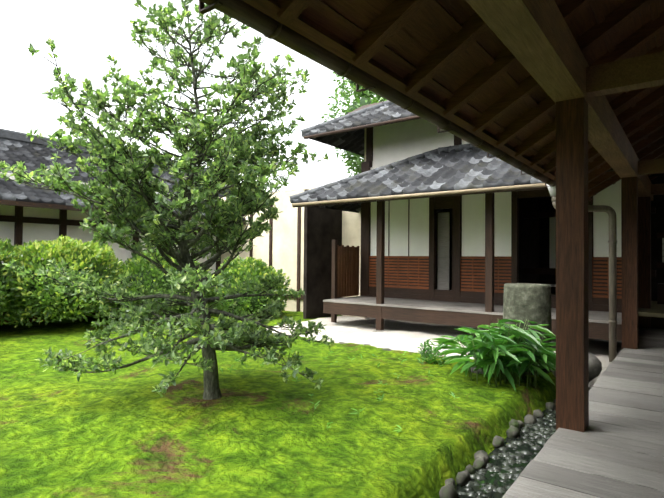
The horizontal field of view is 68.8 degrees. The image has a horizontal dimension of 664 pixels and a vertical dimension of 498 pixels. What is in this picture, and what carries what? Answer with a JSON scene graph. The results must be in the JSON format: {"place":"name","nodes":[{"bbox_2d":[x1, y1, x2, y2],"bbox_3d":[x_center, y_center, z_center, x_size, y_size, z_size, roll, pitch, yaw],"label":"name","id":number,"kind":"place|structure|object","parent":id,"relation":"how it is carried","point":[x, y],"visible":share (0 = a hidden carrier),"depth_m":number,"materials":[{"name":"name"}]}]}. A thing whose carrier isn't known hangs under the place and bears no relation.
{"place":"outdoors","nodes":[
{"label":"outdoors","id":0,"kind":"place"},
{"bbox_2d":[0,0,381,191],"label":"sky","id":1,"kind":"structure","parent":0,"point":[84,32],"materials":[{"name":"white"}]},
{"bbox_2d":[0,305,621,497],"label":"courtyard ground","id":2,"kind":"structure","parent":0,"point":[256,430],"depth_m":4.62,"materials":[{"name":"green plant"}]},
{"bbox_2d":[0,262,13,314],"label":"hedge","id":3,"kind":"object","parent":2,"relation":"on","point":[2,283],"visible":0.15,"depth_m":9.49,"materials":[{"name":"green plant"}]},
{"bbox_2d":[0,237,33,325],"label":"hedge leaves","id":4,"kind":"object","parent":2,"relation":"on","point":[7,256],"visible":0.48,"depth_m":9.41,"materials":[{"name":"green plant"}]},
{"bbox_2d":[24,256,102,322],"bbox_3d":[-5.748,0.883,10.527,1.480,1.466,1.630,0,-1,37],"label":"hedge","id":5,"kind":"object","parent":2,"relation":"on","point":[68,320],"visible":0.1,"depth_m":9.97,"materials":[{"name":"green plant"}]},
{"bbox_2d":[3,235,129,327],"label":"hedge leaves","id":6,"kind":"object","parent":2,"relation":"on","point":[82,255],"visible":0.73,"depth_m":9.80,"materials":[{"name":"green plant"}]},
{"bbox_2d":[0,128,245,324],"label":"building","id":7,"kind":"structure","parent":2,"relation":"on","point":[21,222],"depth_m":11.81,"materials":[{"name":"white paint"}]},
{"bbox_2d":[0,140,245,220],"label":"roof","id":8,"kind":"structure","parent":7,"relation":"on","point":[32,158],"depth_m":12.65,"materials":[{"name":"grey tile"}]},
{"bbox_2d":[128,266,187,317],"bbox_3d":[-4.241,1.076,12.077,1.326,1.311,1.874,0,-1,37],"label":"hedge","id":9,"kind":"object","parent":2,"relation":"on","point":[167,287],"visible":0.04,"depth_m":11.53,"materials":[{"name":"green plant"}]},
{"bbox_2d":[106,248,217,318],"bbox_3d":[-4.223,0.838,12.139,2.038,1.739,3.021,0,-1,37],"label":"bush","id":10,"kind":"object","parent":2,"relation":"on","point":[137,264],"visible":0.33,"depth_m":11.35,"materials":[{"name":"green plant"}]},
{"bbox_2d":[0,0,333,399],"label":"tree","id":11,"kind":"object","parent":2,"relation":"on","point":[250,176],"depth_m":4.84,"materials":[{"name":"green plant"}]},
{"bbox_2d":[204,255,290,317],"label":"hedge leaves","id":12,"kind":"object","parent":2,"relation":"on","point":[250,267],"visible":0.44,"depth_m":12.06,"materials":[{"name":"green plant"}]},
{"bbox_2d":[222,272,275,314],"bbox_3d":[-2.234,1.182,12.604,1.729,1.230,1.152,0,-1,37],"label":"hedge","id":13,"kind":"object","parent":2,"relation":"on","point":[256,298],"visible":0.27,"depth_m":12.02,"materials":[{"name":"green plant"}]},
{"bbox_2d":[219,187,367,322],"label":"link wall","id":14,"kind":"structure","parent":2,"relation":"on","point":[313,252],"depth_m":12.69,"materials":[{"name":"beige paint"}]},
{"bbox_2d":[165,350,503,432],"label":"grass tufts","id":15,"kind":"object","parent":2,"relation":"on","point":[381,398],"visible":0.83,"depth_m":5.49,"materials":[{"name":"green plant"}]},
{"bbox_2d":[273,333,413,352],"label":"border stones","id":16,"kind":"object","parent":2,"relation":"on","point":[386,349],"visible":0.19,"depth_m":8.62,"materials":[{"name":"grey stone"}]},
{"bbox_2d":[416,339,449,365],"bbox_3d":[1.468,1.514,7.089,0.483,0.389,0.544,0,-1,37],"label":"shrub","id":17,"kind":"object","parent":2,"relation":"on","point":[427,351],"visible":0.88,"depth_m":7.08,"materials":[{"name":"green plant"}]},
{"bbox_2d":[432,319,555,390],"bbox_3d":[2.143,1.321,6.222,1.839,0.937,1.547,0,-1,37],"label":"leafy plant","id":18,"kind":"object","parent":2,"relation":"on","point":[502,353],"depth_m":5.94,"materials":[{"name":"green plant"}]},
{"bbox_2d":[439,387,591,497],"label":"channel stones","id":19,"kind":"object","parent":2,"relation":"on","point":[498,469],"visible":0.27,"depth_m":4.28,"materials":[{"name":"grey gravel"}]},
{"bbox_2d":[503,283,551,374],"bbox_3d":[2.745,1.133,6.831,0.639,1.270,0.638,0,-1,37],"label":"stone basin","id":20,"kind":"object","parent":2,"relation":"on","point":[523,302],"visible":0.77,"depth_m":6.57,"materials":[{"name":"grey stone"}]},
{"bbox_2d":[468,352,601,381],"bbox_3d":[2.683,1.530,6.563,1.702,0.593,0.505,0,-1,28],"label":"garden rock","id":21,"kind":"object","parent":2,"relation":"on","point":[595,366],"visible":0.15,"depth_m":6.12,"materials":[{"name":"stone"}]},
{"bbox_2d":[345,80,371,157],"bbox_3d":[9.842,-9.162,34.553,18.200,11.010,9.427,1,-1,-1],"label":"tree","id":22,"kind":"object","parent":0,"point":[362,101],"depth_m":31.51,"materials":[{"name":"green plant"}]},
{"bbox_2d":[301,100,663,340],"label":"back building","id":23,"kind":"structure","parent":0,"point":[460,260],"depth_m":10.72,"materials":[{"name":"white paint"}]},
{"bbox_2d":[310,129,364,155],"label":"roof soffit","id":24,"kind":"structure","parent":23,"relation":"on","point":[352,141],"depth_m":13.03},
{"bbox_2d":[302,103,414,136],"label":"roof","id":25,"kind":"structure","parent":23,"relation":"on","point":[386,112],"depth_m":11.34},
{"bbox_2d":[301,100,392,136],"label":"upper ridges","id":26,"kind":"object","parent":25,"relation":"attached to","point":[336,120],"visible":0.08,"depth_m":12.05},
{"bbox_2d":[314,203,442,212],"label":"lower roof","id":27,"kind":"structure","parent":23,"relation":"on","point":[354,207],"depth_m":12.09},
{"bbox_2d":[290,147,542,202],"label":"lower roof","id":28,"kind":"structure","parent":23,"relation":"on","point":[464,168],"depth_m":9.46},
{"bbox_2d":[289,115,547,207],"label":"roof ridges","id":29,"kind":"object","parent":23,"relation":"attached to","point":[538,186],"visible":0.46,"depth_m":10.09,"materials":[{"name":"brown wood"}]},
{"bbox_2d":[368,317,621,342],"bbox_3d":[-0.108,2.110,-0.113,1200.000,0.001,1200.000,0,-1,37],"label":"foundation","id":30,"kind":"object","parent":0,"point":[433,324],"depth_m":15.68,"materials":[{"name":"grey stone"}]},
{"bbox_2d":[321,72,386,176],"bbox_3d":[9.901,-9.134,34.682,21.485,14.152,12.203,1,-1,-3],"label":"tree","id":31,"kind":"object","parent":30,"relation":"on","point":[351,156],"visible":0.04,"depth_m":32.49,"materials":[{"name":"green plant"}]},
{"bbox_2d":[502,328,663,497],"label":"walkway boards","id":32,"kind":"object","parent":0,"point":[615,449],"visible":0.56,"depth_m":3.46,"materials":[{"name":"grey wood"}]},
{"bbox_2d":[651,195,663,328],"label":"room","id":33,"kind":"object","parent":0,"point":[657,251],"visible":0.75,"depth_m":11.20,"materials":[{"name":"brown wood"}]},
{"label":"walkway","id":34,"kind":"structure","parent":0,"visible":0},
{"bbox_2d":[242,0,663,431],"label":"corridor frame","id":35,"kind":"object","parent":34,"relation":"on","point":[546,49],"visible":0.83,"depth_m":3.75,"materials":[{"name":"brown wood"}]},
{"bbox_2d":[199,0,555,186],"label":"rain gutter","id":36,"kind":"object","parent":35,"relation":"attached to","point":[248,15],"visible":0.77,"depth_m":2.85,"materials":[{"name":"brown wood"}]},
{"bbox_2d":[301,0,663,182],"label":"roof sheathing","id":37,"kind":"object","parent":35,"relation":"on","point":[420,35],"visible":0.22,"depth_m":3.46,"materials":[{"name":"brown wood"}]},
{"bbox_2d":[547,184,616,361],"bbox_3d":[3.756,0.386,7.330,1.078,2.800,0.274,1,-1,-8],"label":"downpipe","id":38,"kind":"object","parent":35,"relation":"attached to","point":[612,241],"visible":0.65,"depth_m":7.28,"materials":[{"name":"grey metal"}]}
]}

